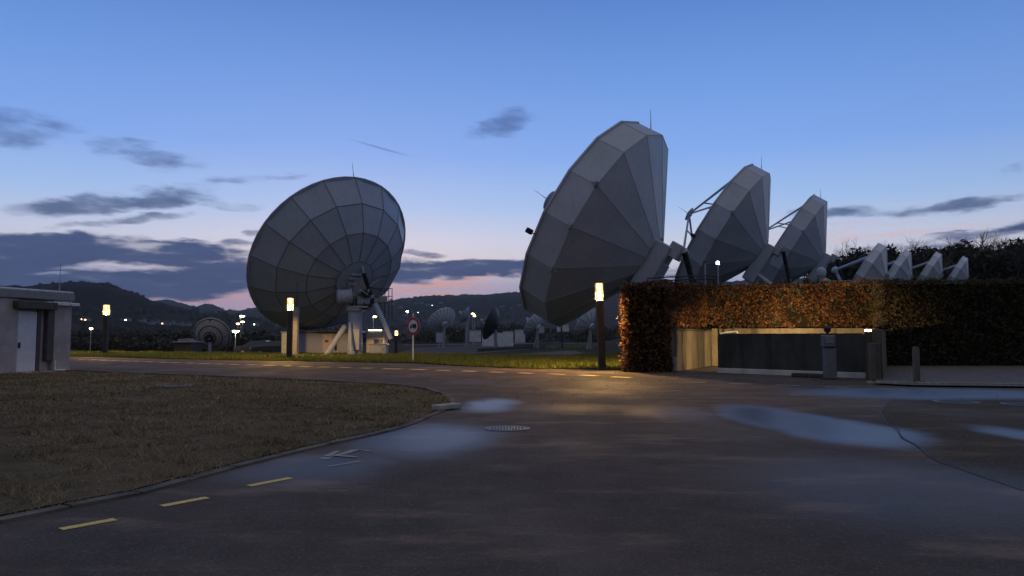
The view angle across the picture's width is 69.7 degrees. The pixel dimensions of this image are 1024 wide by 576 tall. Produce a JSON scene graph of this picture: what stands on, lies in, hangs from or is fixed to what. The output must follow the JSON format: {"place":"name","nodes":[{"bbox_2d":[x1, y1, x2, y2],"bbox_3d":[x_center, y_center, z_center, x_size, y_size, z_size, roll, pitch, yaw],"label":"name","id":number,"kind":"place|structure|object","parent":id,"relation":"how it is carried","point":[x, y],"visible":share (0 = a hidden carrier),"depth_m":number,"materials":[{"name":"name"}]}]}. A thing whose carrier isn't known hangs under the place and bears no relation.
{"place":"outdoors","nodes":[
{"label":"outdoors","id":0,"kind":"place"},
{"bbox_2d":[0,281,409,338],"bbox_3d":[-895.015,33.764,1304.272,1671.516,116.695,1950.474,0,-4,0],"label":"hills","id":1,"kind":"structure","parent":0,"point":[88,294],"depth_m":1086.20,"materials":[{"name":"green plant"}]},
{"bbox_2d":[82,317,91,320],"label":"village house","id":2,"kind":"structure","parent":1,"relation":"on","point":[86,319],"depth_m":802.80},
{"bbox_2d":[122,317,131,321],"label":"village house","id":3,"kind":"structure","parent":1,"relation":"on","point":[125,319],"depth_m":860.23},
{"bbox_2d":[138,318,146,322],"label":"village house","id":4,"kind":"structure","parent":1,"relation":"on","point":[142,320],"depth_m":888.53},
{"bbox_2d":[146,320,154,324],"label":"village house","id":5,"kind":"structure","parent":1,"relation":"on","point":[150,322],"depth_m":885.14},
{"bbox_2d":[159,320,166,324],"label":"village house","id":6,"kind":"structure","parent":1,"relation":"on","point":[162,322],"depth_m":905.00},
{"bbox_2d":[176,321,184,326],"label":"village house","id":7,"kind":"structure","parent":1,"relation":"on","point":[181,323],"depth_m":930.65,"materials":[{"name":"grey"}]},
{"bbox_2d":[184,321,191,325],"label":"village house","id":8,"kind":"structure","parent":1,"relation":"on","point":[187,323],"depth_m":950.38,"materials":[{"name":"grey"}]},
{"bbox_2d":[251,321,258,325],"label":"village house","id":9,"kind":"structure","parent":1,"relation":"on","point":[254,323],"depth_m":1098.89,"materials":[{"name":"white"}]},
{"bbox_2d":[155,299,269,320],"bbox_3d":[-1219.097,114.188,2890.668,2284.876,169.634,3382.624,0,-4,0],"label":"hills","id":10,"kind":"structure","parent":0,"point":[179,304],"depth_m":3046.40,"materials":[{"name":"green plant"}]},
{"bbox_2d":[9,281,533,334],"bbox_3d":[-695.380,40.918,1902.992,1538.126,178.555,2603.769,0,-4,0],"label":"trees","id":11,"kind":"object","parent":10,"relation":"on","point":[228,318],"visible":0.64,"depth_m":1405.31,"materials":[{"name":"green plant"}]},
{"bbox_2d":[0,369,450,516],"bbox_3d":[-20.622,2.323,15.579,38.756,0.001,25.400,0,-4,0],"label":"lawn","id":12,"kind":"structure","parent":0,"point":[10,462],"depth_m":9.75,"materials":[{"name":"plant"}]},
{"bbox_2d":[153,383,194,387],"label":"cover slab","id":13,"kind":"structure","parent":12,"relation":"on","point":[175,386],"depth_m":19.04,"materials":[{"name":"concrete"}]},
{"bbox_2d":[234,340,268,351],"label":"parked car","id":14,"kind":"object","parent":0,"point":[246,347],"visible":0.41,"depth_m":70.91,"materials":[{"name":"paint"}]},
{"bbox_2d":[70,350,628,369],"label":"verge","id":15,"kind":"structure","parent":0,"point":[376,361],"depth_m":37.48,"materials":[{"name":"green plant"}]},
{"bbox_2d":[102,303,109,352],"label":"lamp column","id":16,"kind":"structure","parent":15,"relation":"on","point":[105,334],"depth_m":56.09,"materials":[{"name":"metal"}]},
{"bbox_2d":[281,332,286,353],"bbox_3d":[-16.281,4.021,53.230,0.713,1.721,0.920,0,-4,0],"label":"utility cabinet","id":17,"kind":"object","parent":15,"relation":"on","point":[283,344],"visible":0.38,"depth_m":52.86,"materials":[{"name":"beige metal"}]},
{"bbox_2d":[286,296,293,356],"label":"lamp column","id":18,"kind":"structure","parent":15,"relation":"on","point":[289,342],"depth_m":44.86,"materials":[{"name":"metal"}]},
{"bbox_2d":[246,163,405,354],"bbox_3d":[-13.619,-2.352,55.536,12.329,15.073,9.071,2,-4,-23],"label":"satellite dish","id":19,"kind":"object","parent":15,"relation":"on","point":[333,247],"visible":0.98,"depth_m":52.48,"materials":[{"name":"paint"}]},
{"bbox_2d":[348,329,359,349],"bbox_3d":[-11.400,3.723,52.990,0.800,1.500,0.140,0,-4,0],"label":"column door","id":20,"kind":"structure","parent":19,"relation":"in","point":[355,332],"depth_m":52.93,"materials":[{"name":"white paint"}]},
{"bbox_2d":[373,339,383,343],"bbox_3d":[-10.158,4.135,55.878,0.746,0.485,0.620,0,-4,0],"label":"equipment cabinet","id":21,"kind":"object","parent":19,"relation":"on","point":[378,341],"visible":0.79,"depth_m":55.65,"materials":[{"name":"white paint"}]},
{"bbox_2d":[298,331,365,352],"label":"equipment shed","id":22,"kind":"structure","parent":15,"relation":"on","point":[315,341],"depth_m":56.44,"materials":[{"name":"white paint"}]},
{"bbox_2d":[322,334,331,352],"bbox_3d":[-14.178,4.281,56.400,0.720,1.540,0.090,0,-4,0],"label":"door","id":23,"kind":"structure","parent":22,"relation":"in","point":[327,338],"depth_m":56.41,"materials":[{"name":"metal"}]},
{"bbox_2d":[369,344,388,354],"bbox_3d":[-9.729,4.519,53.698,1.301,0.876,1.120,0,-4,0],"label":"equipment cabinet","id":24,"kind":"object","parent":15,"relation":"on","point":[378,348],"visible":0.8,"depth_m":53.20,"materials":[{"name":"grey metal"}]},
{"bbox_2d":[407,313,419,359],"bbox_3d":[-5.120,2.587,38.276,0.940,2.547,0.125,-3,-5,38],"label":"road sign","id":25,"kind":"object","parent":15,"relation":"on","point":[413,326],"visible":0.99,"depth_m":38.26,"materials":[{"name":"metal"}]},
{"bbox_2d":[70,329,710,369],"bbox_3d":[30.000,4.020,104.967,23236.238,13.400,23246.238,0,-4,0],"label":"ground","id":26,"kind":"structure","parent":0,"point":[612,346],"depth_m":74.32,"materials":[{"name":"green plant"}]},
{"bbox_2d":[0,263,79,373],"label":"flat roofed building","id":27,"kind":"structure","parent":26,"relation":"on","point":[35,330],"depth_m":27.14,"materials":[{"name":"painted render"},{"name":"concrete"},{"name":"metal"}]},
{"bbox_2d":[16,311,36,371],"bbox_3d":[-17.727,1.955,26.846,0.125,2.210,0.797,-1,-4,15],"label":"door","id":28,"kind":"structure","parent":27,"relation":"in","point":[27,320],"depth_m":26.85,"materials":[{"name":"paint"}]},
{"bbox_2d":[88,327,93,349],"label":"street lamp","id":29,"kind":"object","parent":26,"relation":"on","point":[90,328],"visible":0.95,"depth_m":104.70,"materials":[{"name":"metal"}]},
{"bbox_2d":[172,339,202,351],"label":"site cabin","id":30,"kind":"object","parent":26,"relation":"on","point":[188,345],"visible":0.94,"depth_m":74.82,"materials":[{"name":"metal"}]},
{"bbox_2d":[193,317,230,351],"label":"field antenna","id":31,"kind":"object","parent":26,"relation":"on","point":[213,334],"visible":0.94,"depth_m":85.13,"materials":[{"name":"beige paint"}]},
{"bbox_2d":[231,330,240,346],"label":"street lamp","id":32,"kind":"object","parent":26,"relation":"on","point":[235,331],"visible":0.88,"depth_m":95.67,"materials":[{"name":"metal"}]},
{"bbox_2d":[239,315,245,337],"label":"street lamp","id":33,"kind":"object","parent":26,"relation":"on","point":[240,323],"visible":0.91,"depth_m":119.72,"materials":[{"name":"metal"}]},
{"bbox_2d":[290,282,298,354],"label":"grey pillar","id":34,"kind":"structure","parent":26,"relation":"on","point":[295,348],"depth_m":50.26,"materials":[{"name":"metal"}]},
{"bbox_2d":[70,322,620,351],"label":"hedgerow","id":35,"kind":"object","parent":26,"relation":"on","point":[155,340],"visible":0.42,"depth_m":124.01,"materials":[{"name":"green plant"}]},
{"bbox_2d":[366,330,387,352],"bbox_3d":[-11.526,4.575,62.804,1.500,2.020,2.060,0,-4,0],"label":"site cabin","id":36,"kind":"object","parent":26,"relation":"on","point":[371,335],"visible":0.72,"depth_m":61.87,"materials":[{"name":"grey metal"}]},
{"bbox_2d":[394,329,397,353],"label":"lamp column","id":37,"kind":"structure","parent":26,"relation":"on","point":[396,345],"depth_m":59.36,"materials":[{"name":"metal"}]},
{"bbox_2d":[400,346,546,353],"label":"gravel bed","id":38,"kind":"object","parent":26,"relation":"on","point":[469,350],"visible":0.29,"depth_m":75.13,"materials":[{"name":"grey gravel"}]},
{"bbox_2d":[436,332,442,342],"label":"equipment cabinet","id":39,"kind":"object","parent":38,"relation":"on","point":[439,337],"visible":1,"depth_m":87.78,"materials":[{"name":"grey metal"}]},
{"bbox_2d":[427,307,454,347],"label":"field antenna","id":40,"kind":"object","parent":38,"relation":"on","point":[441,319],"visible":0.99,"depth_m":91.13,"materials":[{"name":"paint"}]},
{"bbox_2d":[459,307,469,347],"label":"field antenna","id":41,"kind":"object","parent":38,"relation":"on","point":[465,315],"visible":1,"depth_m":95.54,"materials":[{"name":"paint"}]},
{"bbox_2d":[469,330,480,341],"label":"equipment cabinet","id":42,"kind":"object","parent":38,"relation":"on","point":[474,335],"visible":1,"depth_m":92.79,"materials":[{"name":"metal"}]},
{"bbox_2d":[482,333,493,346],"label":"equipment cabinet","id":43,"kind":"object","parent":38,"relation":"on","point":[488,342],"visible":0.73,"depth_m":106.32,"materials":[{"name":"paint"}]},
{"bbox_2d":[480,307,499,347],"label":"field antenna","id":44,"kind":"object","parent":38,"relation":"on","point":[491,325],"visible":0.98,"depth_m":86.98,"materials":[{"name":"metal"}]},
{"bbox_2d":[497,332,503,346],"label":"equipment cabinet","id":45,"kind":"object","parent":38,"relation":"on","point":[500,339],"visible":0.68,"depth_m":101.03,"materials":[{"name":"metal"}]},
{"bbox_2d":[503,331,512,346],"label":"equipment cabinet","id":46,"kind":"object","parent":38,"relation":"on","point":[508,338],"visible":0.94,"depth_m":106.34,"materials":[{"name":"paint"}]},
{"bbox_2d":[477,345,545,351],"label":"wall","id":47,"kind":"structure","parent":38,"relation":"on","point":[505,348],"depth_m":78.26,"materials":[{"name":"concrete"}]},
{"bbox_2d":[515,330,524,342],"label":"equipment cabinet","id":48,"kind":"object","parent":38,"relation":"on","point":[519,336],"visible":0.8,"depth_m":92.76,"materials":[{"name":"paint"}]},
{"bbox_2d":[523,314,542,348],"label":"field antenna","id":49,"kind":"object","parent":38,"relation":"on","point":[533,323],"visible":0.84,"depth_m":89.16,"materials":[{"name":"paint"}]},
{"bbox_2d":[404,341,586,344],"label":"gravel bed","id":50,"kind":"object","parent":26,"relation":"on","point":[478,343],"visible":0.25,"depth_m":163.40,"materials":[{"name":"grey gravel"}]},
{"bbox_2d":[407,342,464,343],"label":"wall","id":51,"kind":"structure","parent":50,"relation":"on","point":[437,343],"depth_m":153.88,"materials":[{"name":"concrete"}]},
{"bbox_2d":[539,326,543,332],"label":"equipment cabinet","id":52,"kind":"object","parent":26,"relation":"on","point":[541,329],"visible":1,"depth_m":85.85,"materials":[{"name":"grey metal"}]},
{"bbox_2d":[513,341,575,346],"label":"wall","id":53,"kind":"structure","parent":26,"relation":"on","point":[515,345],"depth_m":134.99,"materials":[{"name":"concrete"}]},
{"bbox_2d":[515,350,584,354],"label":"access lane","id":54,"kind":"structure","parent":26,"relation":"on","point":[562,352],"depth_m":61.38,"materials":[{"name":"grey asphalt"}]},
{"bbox_2d":[574,308,595,348],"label":"field antenna","id":55,"kind":"object","parent":26,"relation":"on","point":[585,324],"visible":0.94,"depth_m":83.02,"materials":[{"name":"paint"}]},
{"bbox_2d":[519,110,694,326],"bbox_3d":[4.723,-3.129,44.100,13.143,14.777,10.605,2,-5,-32],"label":"satellite dish","id":56,"kind":"object","parent":26,"relation":"on","point":[602,217],"visible":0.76,"depth_m":40.20,"materials":[{"name":"paint"}]},
{"bbox_2d":[647,275,716,283],"bbox_3d":[9.112,1.637,39.353,4.347,4.810,0.794,1,-4,-14],"label":"guard rail","id":57,"kind":"object","parent":26,"relation":"on","point":[675,279],"visible":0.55,"depth_m":39.60,"materials":[{"name":"metal"}]},
{"bbox_2d":[664,328,711,371],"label":"ramp wall","id":58,"kind":"structure","parent":26,"relation":"on","point":[691,348],"depth_m":30.49,"materials":[{"name":"concrete"}]},
{"bbox_2d":[636,277,708,329],"bbox_3d":[7.062,0.647,31.724,1.615,2.393,8.004,-2,-4,27],"label":"clipped hedge","id":59,"kind":"object","parent":58,"relation":"on","point":[688,301],"visible":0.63,"depth_m":31.67,"materials":[{"name":"orange plant"}]},
{"bbox_2d":[703,260,706,284],"bbox_3d":[10.815,1.255,41.008,0.171,5.659,0.180,0,-4,0],"label":"thin post","id":60,"kind":"object","parent":26,"relation":"on","point":[704,261],"visible":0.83,"depth_m":41.12,"materials":[{"name":"metal"}]},
{"bbox_2d":[716,261,718,284],"bbox_3d":[12.093,1.270,43.012,0.171,5.710,0.180,0,-4,0],"label":"thin post","id":61,"kind":"object","parent":26,"relation":"on","point":[717,262],"visible":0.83,"depth_m":43.12,"materials":[{"name":"metal"}]},
{"bbox_2d":[674,157,791,285],"bbox_3d":[18.742,-4.238,66.671,13.174,15.067,10.654,3,-5,-33],"label":"satellite dish","id":62,"kind":"object","parent":26,"relation":"on","point":[731,234],"visible":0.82,"depth_m":62.69,"materials":[{"name":"paint"}]},
{"bbox_2d":[711,328,878,365],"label":"ramp wall","id":63,"kind":"structure","parent":26,"relation":"on","point":[716,332],"depth_m":33.52,"materials":[{"name":"concrete"}]},
{"bbox_2d":[689,275,896,328],"bbox_3d":[12.842,0.752,34.466,9.227,2.875,1.958,-1,-4,13],"label":"clipped hedge","id":64,"kind":"object","parent":63,"relation":"on","point":[839,304],"visible":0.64,"depth_m":34.06,"materials":[{"name":"orange plant"}]},
{"bbox_2d":[755,189,851,283],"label":"satellite dish","id":65,"kind":"object","parent":26,"relation":"on","point":[801,241],"visible":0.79,"depth_m":85.47,"materials":[{"name":"paint"}]},
{"bbox_2d":[816,267,826,282],"bbox_3d":[26.197,0.718,62.092,0.827,4.986,0.840,0,-4,0],"label":"antenna housing","id":66,"kind":"object","parent":26,"relation":"on","point":[821,275],"visible":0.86,"depth_m":61.96,"materials":[{"name":"metal"}]},
{"bbox_2d":[828,251,851,274],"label":"bare tree","id":67,"kind":"object","parent":26,"relation":"on","point":[839,260],"visible":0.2,"depth_m":118.13,"materials":[{"name":"brown plant"}]},
{"bbox_2d":[838,239,870,257],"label":"bare tree","id":68,"kind":"object","parent":26,"relation":"on","point":[846,242],"visible":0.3,"depth_m":124.03,"materials":[{"name":"brown plant"}]},
{"bbox_2d":[832,243,889,284],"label":"satellite dish","id":69,"kind":"object","parent":26,"relation":"on","point":[874,263],"visible":0.56,"depth_m":71.99,"materials":[{"name":"paint"}]},
{"bbox_2d":[865,329,886,380],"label":"ramp wall","id":70,"kind":"structure","parent":26,"relation":"on","point":[875,354],"depth_m":22.27,"materials":[{"name":"concrete"}]},
{"bbox_2d":[887,249,913,283],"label":"satellite dish","id":71,"kind":"object","parent":26,"relation":"on","point":[900,268],"visible":0.57,"depth_m":78.11,"materials":[{"name":"paint"}]},
{"bbox_2d":[886,235,930,252],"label":"bare tree","id":72,"kind":"object","parent":26,"relation":"on","point":[913,243],"visible":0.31,"depth_m":130.05,"materials":[{"name":"brown plant"}]},
{"bbox_2d":[798,237,1023,285],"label":"undergrowth","id":73,"kind":"object","parent":26,"relation":"on","point":[1001,272],"visible":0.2,"depth_m":113.86,"materials":[{"name":"green plant"}]},
{"bbox_2d":[826,234,1023,280],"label":"bare wood","id":74,"kind":"object","parent":26,"relation":"on","point":[1019,275],"visible":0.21,"depth_m":111.59,"materials":[{"name":"brown plant"}]},
{"bbox_2d":[912,252,943,280],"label":"satellite dish","id":75,"kind":"object","parent":26,"relation":"on","point":[933,262],"visible":0.52,"depth_m":86.26,"materials":[{"name":"paint"}]},
{"bbox_2d":[904,249,963,283],"bbox_3d":[33.884,-0.008,58.559,4.676,6.294,4.444,1,-4,-16],"label":"bare sapling","id":76,"kind":"object","parent":26,"relation":"on","point":[935,269],"visible":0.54,"depth_m":58.99,"materials":[{"name":"brown plant"}]},
{"bbox_2d":[939,256,969,283],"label":"satellite dish","id":77,"kind":"object","parent":26,"relation":"on","point":[960,271],"visible":0.54,"depth_m":93.41,"materials":[{"name":"paint"}]},
{"bbox_2d":[935,228,1002,250],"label":"bare tree","id":78,"kind":"object","parent":26,"relation":"on","point":[980,244],"visible":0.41,"depth_m":119.35,"materials":[{"name":"brown plant"}]},
{"bbox_2d":[968,225,1019,261],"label":"bare tree","id":79,"kind":"object","parent":26,"relation":"on","point":[982,245],"visible":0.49,"depth_m":119.31,"materials":[{"name":"brown plant"}]},
{"bbox_2d":[991,233,1015,250],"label":"bare tree","id":80,"kind":"object","parent":26,"relation":"on","point":[998,243],"visible":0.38,"depth_m":117.38,"materials":[{"name":"brown plant"}]},
{"bbox_2d":[0,357,1023,575],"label":"asphalt road","id":81,"kind":"structure","parent":0,"point":[838,479],"depth_m":6.02,"materials":[{"name":"grey asphalt"}]},
{"bbox_2d":[0,370,461,522],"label":"kerb","id":82,"kind":"structure","parent":81,"relation":"on","point":[96,500],"depth_m":7.53,"materials":[{"name":"grey concrete"}]},
{"bbox_2d":[60,359,630,529],"bbox_3d":[-7.741,3.213,28.386,15.725,0.001,45.260,2,-4,-30],"label":"road marking","id":83,"kind":"object","parent":81,"relation":"on","point":[113,519],"visible":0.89,"depth_m":5.93,"materials":[{"name":"yellow paint"}]},
{"bbox_2d":[320,449,370,458],"bbox_3d":[-1.848,1.846,8.175,0.405,0.008,0.690,-1,-4,10],"label":"arrow marking","id":84,"kind":"object","parent":81,"relation":"on","point":[329,455],"visible":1,"depth_m":8.15,"materials":[{"name":"paint"}]},
{"bbox_2d":[485,425,529,430],"bbox_3d":[-0.068,2.005,10.519,0.650,0.015,0.650,0,-4,0],"label":"manhole cover","id":85,"kind":"object","parent":81,"relation":"on","point":[506,428],"visible":1,"depth_m":10.45,"materials":[{"name":"metal"}]},
{"bbox_2d":[595,280,606,369],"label":"lamp column","id":86,"kind":"structure","parent":81,"relation":"on","point":[600,333],"depth_m":29.85,"materials":[{"name":"metal"}]},
{"bbox_2d":[327,382,905,466],"bbox_3d":[4.188,2.195,13.283,5.731,0.001,15.924,-2,-4,26],"label":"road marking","id":87,"kind":"object","parent":81,"relation":"on","point":[703,382],"visible":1,"depth_m":7.70,"materials":[{"name":"paint"}]},
{"bbox_2d":[615,277,677,371],"bbox_3d":[5.311,1.498,29.007,2.615,3.811,3.244,0,-4,0],"label":"clipped hedge","id":88,"kind":"object","parent":81,"relation":"on","point":[644,310],"visible":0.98,"depth_m":27.91,"materials":[{"name":"orange plant"}]},
{"bbox_2d":[463,371,1017,404],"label":"fallen leaves","id":89,"kind":"object","parent":81,"relation":"on","point":[712,381],"visible":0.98,"depth_m":21.99,"materials":[{"name":"orange plant"}]},
{"bbox_2d":[717,333,865,377],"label":"gate","id":90,"kind":"structure","parent":81,"relation":"on","point":[780,354],"depth_m":25.41,"materials":[{"name":"metal"}]},
{"bbox_2d":[791,373,822,377],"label":"kerb block","id":91,"kind":"structure","parent":81,"relation":"on","point":[810,375],"depth_m":23.80,"materials":[{"name":"concrete"}]},
{"bbox_2d":[820,326,838,379],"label":"reader pillar","id":92,"kind":"structure","parent":81,"relation":"on","point":[829,355],"depth_m":22.91,"materials":[{"name":"metal"}]},
{"bbox_2d":[866,381,1023,386],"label":"kerb","id":93,"kind":"structure","parent":81,"relation":"on","point":[874,383],"depth_m":19.99,"materials":[{"name":"concrete"}]},
{"bbox_2d":[882,399,1023,490],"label":"asphalt patch","id":94,"kind":"object","parent":81,"relation":"on","point":[984,438],"visible":1,"depth_m":10.05,"materials":[{"name":"grey asphalt"}]},
{"bbox_2d":[879,399,946,463],"bbox_3d":[6.070,2.078,11.613,0.403,0.001,8.788,-2,-4,24],"label":"road crack","id":95,"kind":"object","parent":94,"relation":"on","point":[902,437],"visible":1,"depth_m":9.52,"materials":[{"name":"black asphalt"}]},
{"bbox_2d":[932,400,980,403],"bbox_3d":[8.977,2.297,14.850,0.840,0.015,0.840,0,-4,0],"label":"manhole cover","id":96,"kind":"object","parent":94,"relation":"on","point":[959,401],"visible":1,"depth_m":14.80,"materials":[{"name":"metal"}]},
{"bbox_2d":[1000,402,1023,405],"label":"manhole cover","id":97,"kind":"object","parent":94,"relation":"on","point":[1015,403],"visible":1,"depth_m":14.38,"materials":[{"name":"metal"}]},
{"bbox_2d":[0,0,1023,310],"label":"sky","id":98,"kind":"structure","parent":0,"point":[146,146],"materials":[{"name":"blue"}]},
{"bbox_2d":[320,278,804,338],"bbox_3d":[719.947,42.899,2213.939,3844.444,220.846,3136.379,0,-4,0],"label":"hills","id":99,"kind":"structure","parent":0,"point":[611,309],"depth_m":1950.95,"materials":[{"name":"green plant"}]},
{"bbox_2d":[543,344,595,349],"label":"grass","id":100,"kind":"structure","parent":0,"point":[572,346],"depth_m":97.17,"materials":[{"name":"green plant"}]},
{"bbox_2d":[875,365,1023,385],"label":"pavement","id":101,"kind":"structure","parent":0,"point":[997,373],"depth_m":24.91,"materials":[{"name":"concrete"}]},
{"bbox_2d":[912,347,922,381],"bbox_3d":[11.382,2.153,20.692,0.248,0.998,0.231,1,-4,-17],"label":"bollard","id":102,"kind":"object","parent":101,"relation":"on","point":[916,362],"visible":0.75,"depth_m":20.63,"materials":[{"name":"metal"}]},
{"bbox_2d":[859,273,1023,365],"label":"clipped hedge","id":103,"kind":"object","parent":101,"relation":"on","point":[974,322],"visible":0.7,"depth_m":32.97,"materials":[{"name":"green plant"}]},
{"label":"verge","id":104,"kind":"structure","parent":0,"visible":0},
{"bbox_2d":[561,326,562,347],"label":"dark pole","id":105,"kind":"object","parent":104,"relation":"on","point":[561,338],"visible":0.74,"depth_m":87.80,"materials":[{"name":"metal"}]},
{"bbox_2d":[557,324,568,331],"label":"equipment cabinet","id":106,"kind":"object","parent":104,"relation":"on","point":[565,327],"visible":0.81,"depth_m":95.84,"materials":[{"name":"metal"}]},
{"label":"car park","id":107,"kind":"structure","parent":0,"visible":0},
{"bbox_2d":[250,341,281,352],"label":"parked car","id":108,"kind":"object","parent":107,"relation":"on","point":[271,346],"visible":0.34,"depth_m":66.88,"materials":[{"name":"black paint"}]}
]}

